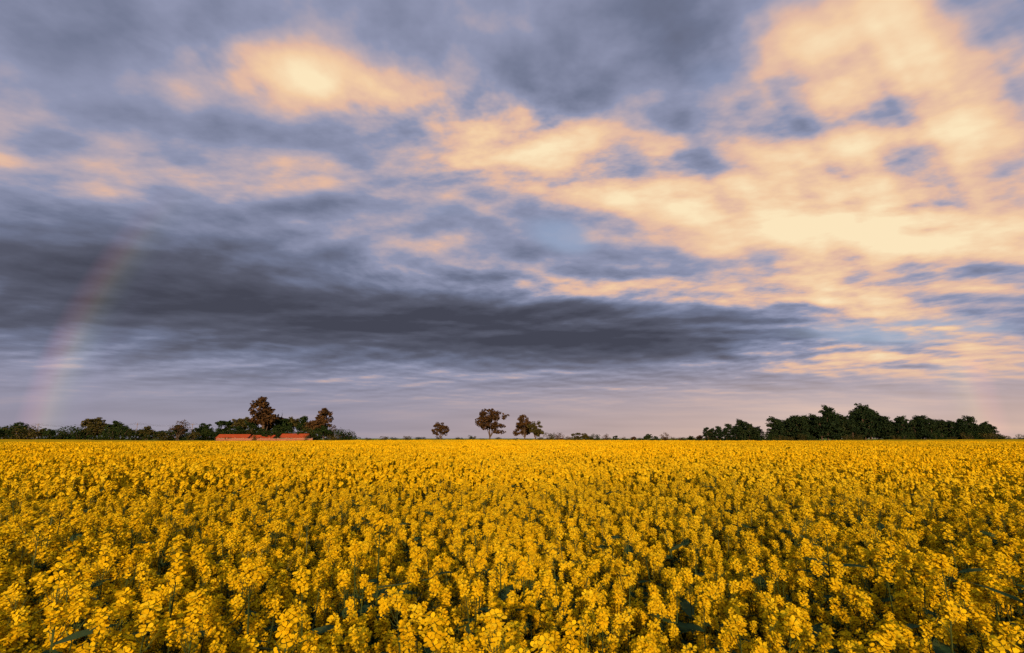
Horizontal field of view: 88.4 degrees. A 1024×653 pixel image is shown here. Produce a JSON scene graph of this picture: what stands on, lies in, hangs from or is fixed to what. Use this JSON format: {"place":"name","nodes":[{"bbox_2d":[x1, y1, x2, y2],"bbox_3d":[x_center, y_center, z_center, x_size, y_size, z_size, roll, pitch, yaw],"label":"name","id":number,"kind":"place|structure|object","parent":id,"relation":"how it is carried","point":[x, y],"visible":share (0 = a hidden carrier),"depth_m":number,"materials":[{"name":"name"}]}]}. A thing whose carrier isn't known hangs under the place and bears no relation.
{"place":"outdoors","nodes":[
{"label":"outdoors","id":0,"kind":"place"},
{"bbox_2d":[28,438,946,440],"bbox_3d":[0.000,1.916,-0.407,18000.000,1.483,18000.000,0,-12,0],"label":"ground","id":1,"kind":"structure","parent":0,"point":[528,439],"depth_m":6877.08,"materials":[{"name":"soil"}]},
{"bbox_2d":[0,424,20,438],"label":"hedge bush","id":2,"kind":"object","parent":1,"relation":"on","point":[4,435],"visible":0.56,"depth_m":263.24,"materials":[{"name":"green plant"}]},
{"bbox_2d":[6,430,22,437],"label":"tree","id":3,"kind":"object","parent":1,"relation":"on","point":[10,433],"visible":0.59,"depth_m":258.70,"materials":[{"name":"green plant"}]},
{"bbox_2d":[7,421,28,434],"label":"tree","id":4,"kind":"object","parent":1,"relation":"on","point":[20,423],"visible":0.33,"depth_m":278.94,"materials":[{"name":"green plant"}]},
{"bbox_2d":[0,425,42,439],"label":"hedge bush","id":5,"kind":"object","parent":1,"relation":"on","point":[29,435],"visible":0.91,"depth_m":258.62,"materials":[{"name":"green plant"}]},
{"bbox_2d":[4,425,38,439],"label":"hedge bush","id":6,"kind":"object","parent":1,"relation":"on","point":[26,432],"visible":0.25,"depth_m":266.18,"materials":[{"name":"green plant"}]},
{"bbox_2d":[42,429,56,437],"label":"tree","id":7,"kind":"object","parent":1,"relation":"on","point":[51,433],"visible":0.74,"depth_m":260.26,"materials":[{"name":"green plant"}]},
{"bbox_2d":[40,429,70,439],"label":"hedge bush","id":8,"kind":"object","parent":1,"relation":"on","point":[58,436],"visible":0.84,"depth_m":259.07,"materials":[{"name":"green plant"}]},
{"bbox_2d":[55,426,86,439],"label":"hedge bush","id":9,"kind":"object","parent":1,"relation":"on","point":[69,436],"visible":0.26,"depth_m":273.87,"materials":[{"name":"green plant"}]},
{"bbox_2d":[63,426,97,439],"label":"hedge bush","id":10,"kind":"object","parent":1,"relation":"on","point":[79,434],"visible":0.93,"depth_m":260.98,"materials":[{"name":"green plant"}]},
{"bbox_2d":[80,417,107,439],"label":"tree","id":11,"kind":"object","parent":1,"relation":"on","point":[94,421],"visible":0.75,"depth_m":287.26,"materials":[{"name":"green plant"}]},
{"bbox_2d":[83,424,104,437],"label":"tree","id":12,"kind":"object","parent":1,"relation":"on","point":[95,428],"visible":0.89,"depth_m":266.47,"materials":[{"name":"green plant"}]},
{"bbox_2d":[89,428,120,439],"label":"hedge bush","id":13,"kind":"object","parent":1,"relation":"on","point":[102,434],"visible":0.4,"depth_m":265.29,"materials":[{"name":"green plant"}]},
{"bbox_2d":[94,425,131,439],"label":"hedge bush","id":14,"kind":"object","parent":1,"relation":"on","point":[116,434],"visible":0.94,"depth_m":261.30,"materials":[{"name":"green plant"}]},
{"bbox_2d":[105,420,127,439],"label":"tree","id":15,"kind":"object","parent":1,"relation":"on","point":[117,424],"visible":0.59,"depth_m":282.26,"materials":[{"name":"green plant"}]},
{"bbox_2d":[122,429,146,439],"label":"hedge bush","id":16,"kind":"object","parent":1,"relation":"on","point":[132,437],"visible":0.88,"depth_m":269.18,"materials":[{"name":"green plant"}]},
{"bbox_2d":[139,426,155,439],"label":"tree","id":17,"kind":"object","parent":1,"relation":"on","point":[147,428],"visible":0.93,"depth_m":273.26,"materials":[{"name":"green plant"}]},
{"bbox_2d":[144,431,159,439],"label":"tree","id":18,"kind":"object","parent":1,"relation":"on","point":[154,436],"visible":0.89,"depth_m":272.48,"materials":[{"name":"green plant"}]},
{"bbox_2d":[155,431,174,440],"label":"hedge bush","id":19,"kind":"object","parent":1,"relation":"on","point":[165,436],"visible":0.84,"depth_m":270.13,"materials":[{"name":"green plant"}]},
{"bbox_2d":[166,425,188,440],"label":"tree","id":20,"kind":"object","parent":1,"relation":"on","point":[173,431],"visible":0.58,"depth_m":271.14,"materials":[{"name":"green plant"}]},
{"bbox_2d":[168,419,190,440],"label":"tree","id":21,"kind":"object","parent":1,"relation":"on","point":[185,427],"visible":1,"depth_m":268.19,"materials":[{"name":"brown plant"}]},
{"bbox_2d":[178,431,202,440],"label":"hedge bush","id":22,"kind":"object","parent":1,"relation":"on","point":[182,436],"visible":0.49,"depth_m":270.46,"materials":[{"name":"green plant"}]},
{"bbox_2d":[186,431,201,439],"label":"tree","id":23,"kind":"object","parent":1,"relation":"on","point":[193,435],"visible":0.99,"depth_m":261.13,"materials":[{"name":"green plant"}]},
{"bbox_2d":[194,423,213,436],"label":"tree","id":24,"kind":"object","parent":1,"relation":"on","point":[201,427],"visible":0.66,"depth_m":286.34,"materials":[{"name":"green plant"}]},
{"bbox_2d":[198,428,213,439],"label":"tree","id":25,"kind":"object","parent":1,"relation":"on","point":[205,433],"visible":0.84,"depth_m":269.92,"materials":[{"name":"green plant"}]},
{"bbox_2d":[208,431,218,440],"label":"tree","id":26,"kind":"object","parent":1,"relation":"on","point":[215,435],"visible":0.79,"depth_m":269.67,"materials":[{"name":"green plant"}]},
{"bbox_2d":[215,420,232,433],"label":"tree","id":27,"kind":"object","parent":1,"relation":"on","point":[227,426],"visible":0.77,"depth_m":286.36,"materials":[{"name":"green plant"}]},
{"bbox_2d":[216,434,251,440],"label":"farm barn","id":28,"kind":"structure","parent":1,"relation":"on","point":[236,436],"depth_m":258.53,"materials":[{"name":"tile"}]},
{"bbox_2d":[231,426,246,433],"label":"tree","id":29,"kind":"object","parent":1,"relation":"on","point":[237,429],"visible":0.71,"depth_m":270.59,"materials":[{"name":"green plant"}]},
{"bbox_2d":[231,417,248,429],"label":"tree","id":30,"kind":"object","parent":1,"relation":"on","point":[239,421],"visible":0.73,"depth_m":291.12,"materials":[{"name":"green plant"}]},
{"bbox_2d":[243,420,258,434],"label":"tree","id":31,"kind":"object","parent":1,"relation":"on","point":[252,426],"visible":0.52,"depth_m":288.98,"materials":[{"name":"green plant"}]},
{"bbox_2d":[250,435,276,438],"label":"farm barn","id":32,"kind":"structure","parent":1,"relation":"on","point":[267,437],"depth_m":260.66,"materials":[{"name":"tile"}]},
{"bbox_2d":[247,396,282,430],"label":"tree","id":33,"kind":"object","parent":1,"relation":"on","point":[264,415],"visible":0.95,"depth_m":280.52,"materials":[{"name":"brown plant"}]},
{"bbox_2d":[217,438,312,440],"bbox_3d":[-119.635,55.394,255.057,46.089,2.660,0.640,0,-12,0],"label":"building","id":34,"kind":"structure","parent":1,"relation":"on","point":[269,439],"depth_m":255.02,"materials":[{"name":"tile"}]},
{"bbox_2d":[261,430,277,436],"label":"tree","id":35,"kind":"object","parent":1,"relation":"on","point":[268,433],"visible":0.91,"depth_m":261.72,"materials":[{"name":"green plant"}]},
{"bbox_2d":[271,426,291,437],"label":"tree","id":36,"kind":"object","parent":1,"relation":"on","point":[278,429],"visible":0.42,"depth_m":280.05,"materials":[{"name":"green plant"}]},
{"bbox_2d":[271,418,293,432],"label":"tree","id":37,"kind":"object","parent":1,"relation":"on","point":[280,423],"visible":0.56,"depth_m":286.77,"materials":[{"name":"green plant"}]},
{"bbox_2d":[285,417,300,432],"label":"tree","id":38,"kind":"object","parent":1,"relation":"on","point":[291,419],"visible":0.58,"depth_m":291.73,"materials":[{"name":"green plant"}]},
{"bbox_2d":[280,434,310,438],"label":"farm barn","id":39,"kind":"structure","parent":1,"relation":"on","point":[292,436],"depth_m":259.05,"materials":[{"name":"brick"}]},
{"bbox_2d":[279,427,311,438],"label":"hedge bush","id":40,"kind":"object","parent":1,"relation":"on","point":[291,430],"visible":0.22,"depth_m":273.69,"materials":[{"name":"green plant"}]},
{"bbox_2d":[295,415,308,433],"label":"tree","id":41,"kind":"object","parent":1,"relation":"on","point":[302,420],"visible":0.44,"depth_m":292.56,"materials":[{"name":"green plant"}]},
{"bbox_2d":[302,425,331,439],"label":"hedge bush","id":42,"kind":"object","parent":1,"relation":"on","point":[314,434],"visible":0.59,"depth_m":272.72,"materials":[{"name":"green plant"}]},
{"bbox_2d":[306,407,333,438],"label":"tree","id":43,"kind":"object","parent":1,"relation":"on","point":[320,420],"visible":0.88,"depth_m":277.69,"materials":[{"name":"brown plant"}]},
{"bbox_2d":[315,425,331,439],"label":"tree","id":44,"kind":"object","parent":1,"relation":"on","point":[321,431],"visible":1,"depth_m":264.83,"materials":[{"name":"green plant"}]},
{"bbox_2d":[326,434,340,439],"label":"hedge bush","id":45,"kind":"object","parent":1,"relation":"on","point":[334,435],"visible":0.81,"depth_m":261.27,"materials":[{"name":"green plant"}]},
{"bbox_2d":[331,429,356,439],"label":"hedge bush","id":46,"kind":"object","parent":1,"relation":"on","point":[338,433],"visible":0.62,"depth_m":269.29,"materials":[{"name":"green plant"}]},
{"bbox_2d":[335,427,360,439],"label":"hedge bush","id":47,"kind":"object","parent":1,"relation":"on","point":[344,434],"visible":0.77,"depth_m":271.21,"materials":[{"name":"green plant"}]},
{"bbox_2d":[431,422,449,438],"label":"tree","id":48,"kind":"object","parent":1,"relation":"on","point":[441,430],"visible":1,"depth_m":265.85,"materials":[{"name":"brown plant"}]},
{"bbox_2d":[475,408,509,439],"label":"tree","id":49,"kind":"object","parent":1,"relation":"on","point":[486,422],"visible":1,"depth_m":270.01,"materials":[{"name":"brown plant"}]},
{"bbox_2d":[0,439,1023,442],"bbox_3d":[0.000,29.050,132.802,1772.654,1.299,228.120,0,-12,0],"label":"crop canopy","id":50,"kind":"object","parent":1,"relation":"on","point":[53,440],"visible":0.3,"depth_m":207.02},
{"bbox_2d":[513,414,530,439],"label":"tree","id":51,"kind":"object","parent":1,"relation":"on","point":[522,426],"visible":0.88,"depth_m":280.53,"materials":[{"name":"brown plant"}]},
{"bbox_2d":[526,420,543,439],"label":"tree","id":52,"kind":"object","parent":1,"relation":"on","point":[535,430],"visible":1,"depth_m":268.23,"materials":[{"name":"green plant"}]},
{"bbox_2d":[543,433,554,439],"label":"hedge bush","id":53,"kind":"object","parent":1,"relation":"on","point":[551,437],"visible":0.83,"depth_m":278.90,"materials":[{"name":"green plant"}]},
{"bbox_2d":[702,427,712,440],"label":"pine tree","id":54,"kind":"object","parent":1,"relation":"on","point":[706,433],"visible":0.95,"depth_m":280.65,"materials":[{"name":"green plant"}]},
{"bbox_2d":[712,429,722,440],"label":"pine tree","id":55,"kind":"object","parent":1,"relation":"on","point":[719,435],"visible":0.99,"depth_m":281.15,"materials":[{"name":"green plant"}]},
{"bbox_2d":[722,428,730,440],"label":"pine tree","id":56,"kind":"object","parent":1,"relation":"on","point":[726,433],"visible":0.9,"depth_m":284.50,"materials":[{"name":"green plant"}]},
{"bbox_2d":[722,423,734,437],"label":"pine tree","id":57,"kind":"object","parent":1,"relation":"on","point":[729,426],"visible":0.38,"depth_m":295.00,"materials":[{"name":"green plant"}]},
{"bbox_2d":[730,426,741,440],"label":"pine tree","id":58,"kind":"object","parent":1,"relation":"on","point":[733,432],"visible":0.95,"depth_m":283.47,"materials":[{"name":"green plant"}]},
{"bbox_2d":[735,427,746,440],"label":"pine tree","id":59,"kind":"object","parent":1,"relation":"on","point":[741,437],"visible":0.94,"depth_m":281.99,"materials":[{"name":"green plant"}]},
{"bbox_2d":[735,418,747,440],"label":"pine tree","id":60,"kind":"object","parent":1,"relation":"on","point":[739,423],"visible":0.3,"depth_m":297.40,"materials":[{"name":"green plant"}]},
{"bbox_2d":[744,423,753,439],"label":"pine tree","id":61,"kind":"object","parent":1,"relation":"on","point":[749,433],"visible":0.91,"depth_m":286.39,"materials":[{"name":"green plant"}]},
{"bbox_2d":[753,428,762,440],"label":"pine tree","id":62,"kind":"object","parent":1,"relation":"on","point":[757,435],"visible":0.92,"depth_m":282.54,"materials":[{"name":"green plant"}]},
{"bbox_2d":[758,432,777,440],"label":"hedge bush","id":63,"kind":"object","parent":1,"relation":"on","point":[767,437],"visible":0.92,"depth_m":266.49,"materials":[{"name":"green plant"}]},
{"bbox_2d":[765,416,784,437],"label":"pine tree","id":64,"kind":"object","parent":1,"relation":"on","point":[773,421],"visible":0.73,"depth_m":282.42,"materials":[{"name":"green plant"}]},
{"bbox_2d":[772,420,788,439],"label":"pine tree","id":65,"kind":"object","parent":1,"relation":"on","point":[780,428],"visible":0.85,"depth_m":279.39,"materials":[{"name":"green plant"}]},
{"bbox_2d":[784,422,799,440],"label":"pine tree","id":66,"kind":"object","parent":1,"relation":"on","point":[791,427],"visible":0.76,"depth_m":280.56,"materials":[{"name":"green plant"}]},
{"bbox_2d":[787,416,808,439],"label":"pine tree","id":67,"kind":"object","parent":1,"relation":"on","point":[797,422],"visible":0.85,"depth_m":280.11,"materials":[{"name":"green plant"}]},
{"bbox_2d":[794,417,810,436],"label":"pine tree","id":68,"kind":"object","parent":1,"relation":"on","point":[808,430],"visible":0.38,"depth_m":282.92,"materials":[{"name":"green plant"}]},
{"bbox_2d":[808,413,824,438],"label":"tree","id":69,"kind":"object","parent":1,"relation":"on","point":[812,417],"visible":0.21,"depth_m":293.94,"materials":[{"name":"green plant"}]},
{"bbox_2d":[809,416,830,439],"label":"pine tree","id":70,"kind":"object","parent":1,"relation":"on","point":[826,431],"visible":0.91,"depth_m":280.43,"materials":[{"name":"green plant"}]},
{"bbox_2d":[818,405,835,439],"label":"tree","id":71,"kind":"object","parent":1,"relation":"on","point":[827,409],"visible":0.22,"depth_m":300.79,"materials":[{"name":"green plant"}]},
{"bbox_2d":[814,411,842,439],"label":"pine tree","id":72,"kind":"object","parent":1,"relation":"on","point":[829,416],"visible":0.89,"depth_m":279.16,"materials":[{"name":"green plant"}]},
{"bbox_2d":[827,417,841,439],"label":"pine tree","id":73,"kind":"object","parent":1,"relation":"on","point":[833,432],"visible":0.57,"depth_m":278.99,"materials":[{"name":"green plant"}]},
{"bbox_2d":[828,415,847,439],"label":"pine tree","id":74,"kind":"object","parent":1,"relation":"on","point":[844,428],"visible":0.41,"depth_m":279.76,"materials":[{"name":"green plant"}]},
{"bbox_2d":[836,415,855,437],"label":"pine tree","id":75,"kind":"object","parent":1,"relation":"on","point":[849,427],"visible":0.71,"depth_m":280.19,"materials":[{"name":"green plant"}]},
{"bbox_2d":[848,419,860,439],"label":"pine tree","id":76,"kind":"object","parent":1,"relation":"on","point":[855,429],"visible":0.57,"depth_m":282.53,"materials":[{"name":"green plant"}]},
{"bbox_2d":[845,409,869,436],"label":"pine tree","id":77,"kind":"object","parent":1,"relation":"on","point":[850,416],"visible":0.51,"depth_m":285.61,"materials":[{"name":"green plant"}]},
{"bbox_2d":[852,403,876,439],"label":"pine tree","id":78,"kind":"object","parent":1,"relation":"on","point":[863,407],"visible":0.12,"depth_m":295.93,"materials":[{"name":"green plant"}]},
{"bbox_2d":[853,408,876,439],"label":"pine tree","id":79,"kind":"object","parent":1,"relation":"on","point":[864,430],"visible":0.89,"depth_m":282.53,"materials":[{"name":"green plant"}]},
{"bbox_2d":[859,410,881,439],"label":"pine tree","id":80,"kind":"object","parent":1,"relation":"on","point":[877,426],"visible":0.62,"depth_m":284.08,"materials":[{"name":"green plant"}]},
{"bbox_2d":[870,416,883,439],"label":"pine tree","id":81,"kind":"object","parent":1,"relation":"on","point":[880,429],"visible":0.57,"depth_m":283.96,"materials":[{"name":"green plant"}]},
{"bbox_2d":[877,416,895,439],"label":"pine tree","id":82,"kind":"object","parent":1,"relation":"on","point":[883,419],"visible":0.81,"depth_m":281.01,"materials":[{"name":"green plant"}]},
{"bbox_2d":[881,420,894,439],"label":"pine tree","id":83,"kind":"object","parent":1,"relation":"on","point":[892,432],"visible":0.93,"depth_m":279.86,"materials":[{"name":"green plant"}]},
{"bbox_2d":[893,422,906,439],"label":"pine tree","id":84,"kind":"object","parent":1,"relation":"on","point":[898,425],"visible":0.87,"depth_m":279.49,"materials":[{"name":"green plant"}]},
{"bbox_2d":[892,416,913,439],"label":"pine tree","id":85,"kind":"object","parent":1,"relation":"on","point":[900,420],"visible":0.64,"depth_m":280.76,"materials":[{"name":"green plant"}]},
{"bbox_2d":[895,415,910,437],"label":"tree","id":86,"kind":"object","parent":1,"relation":"on","point":[903,417],"visible":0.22,"depth_m":287.28,"materials":[{"name":"green plant"}]},
{"bbox_2d":[900,433,914,439],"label":"hedge bush","id":87,"kind":"object","parent":1,"relation":"on","point":[910,436],"visible":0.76,"depth_m":267.01,"materials":[{"name":"green plant"}]},
{"bbox_2d":[907,419,921,439],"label":"pine tree","id":88,"kind":"object","parent":1,"relation":"on","point":[913,423],"visible":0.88,"depth_m":282.78,"materials":[{"name":"green plant"}]},
{"bbox_2d":[913,425,927,439],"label":"pine tree","id":89,"kind":"object","parent":1,"relation":"on","point":[922,438],"visible":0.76,"depth_m":281.38,"materials":[{"name":"green plant"}]},
{"bbox_2d":[916,415,934,439],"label":"pine tree","id":90,"kind":"object","parent":1,"relation":"on","point":[923,419],"visible":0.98,"depth_m":280.19,"materials":[{"name":"green plant"}]},
{"bbox_2d":[925,420,939,439],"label":"pine tree","id":91,"kind":"object","parent":1,"relation":"on","point":[933,424],"visible":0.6,"depth_m":281.59,"materials":[{"name":"green plant"}]},
{"bbox_2d":[930,431,950,439],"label":"hedge bush","id":92,"kind":"object","parent":1,"relation":"on","point":[940,437],"visible":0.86,"depth_m":268.28,"materials":[{"name":"green plant"}]},
{"bbox_2d":[935,420,949,437],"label":"pine tree","id":93,"kind":"object","parent":1,"relation":"on","point":[940,426],"visible":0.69,"depth_m":281.02,"materials":[{"name":"green plant"}]},
{"bbox_2d":[944,420,959,438],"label":"pine tree","id":94,"kind":"object","parent":1,"relation":"on","point":[948,423],"visible":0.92,"depth_m":278.67,"materials":[{"name":"green plant"}]},
{"bbox_2d":[955,417,970,432],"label":"tree","id":95,"kind":"object","parent":1,"relation":"on","point":[959,421],"visible":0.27,"depth_m":293.72,"materials":[{"name":"green plant"}]},
{"bbox_2d":[957,423,971,437],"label":"pine tree","id":96,"kind":"object","parent":1,"relation":"on","point":[963,429],"visible":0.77,"depth_m":281.13,"materials":[{"name":"green plant"}]},
{"bbox_2d":[962,415,979,436],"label":"tree","id":97,"kind":"object","parent":1,"relation":"on","point":[970,419],"visible":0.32,"depth_m":294.00,"materials":[{"name":"green plant"}]},
{"bbox_2d":[965,425,979,436],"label":"pine tree","id":98,"kind":"object","parent":1,"relation":"on","point":[971,427],"visible":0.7,"depth_m":280.90,"materials":[{"name":"green plant"}]},
{"bbox_2d":[965,431,988,438],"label":"hedge bush","id":99,"kind":"object","parent":1,"relation":"on","point":[977,436],"visible":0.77,"depth_m":269.40,"materials":[{"name":"green plant"}]},
{"bbox_2d":[970,425,985,436],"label":"pine tree","id":100,"kind":"object","parent":1,"relation":"on","point":[976,428],"visible":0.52,"depth_m":280.02,"materials":[{"name":"green plant"}]},
{"bbox_2d":[979,424,991,438],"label":"pine tree","id":101,"kind":"object","parent":1,"relation":"on","point":[983,427],"visible":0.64,"depth_m":279.61,"materials":[{"name":"green plant"}]},
{"bbox_2d":[979,421,997,438],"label":"pine tree","id":102,"kind":"object","parent":1,"relation":"on","point":[984,423],"visible":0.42,"depth_m":283.29,"materials":[{"name":"green plant"}]},
{"bbox_2d":[979,433,998,438],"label":"hedge bush","id":103,"kind":"object","parent":1,"relation":"on","point":[983,436],"visible":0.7,"depth_m":265.87,"materials":[{"name":"green plant"}]},
{"bbox_2d":[0,467,1023,652],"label":"rape field","id":104,"kind":"structure","parent":0,"point":[662,569],"depth_m":2.69,"materials":[{"name":"plant"}]},
{"bbox_2d":[0,444,1023,520],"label":"rape field","id":105,"kind":"structure","parent":0,"point":[954,477],"depth_m":8.56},
{"bbox_2d":[0,439,1023,457],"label":"rape field","id":106,"kind":"structure","parent":0,"point":[178,447],"depth_m":40.92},
{"bbox_2d":[0,0,1023,438],"label":"sky","id":107,"kind":"structure","parent":0,"point":[395,218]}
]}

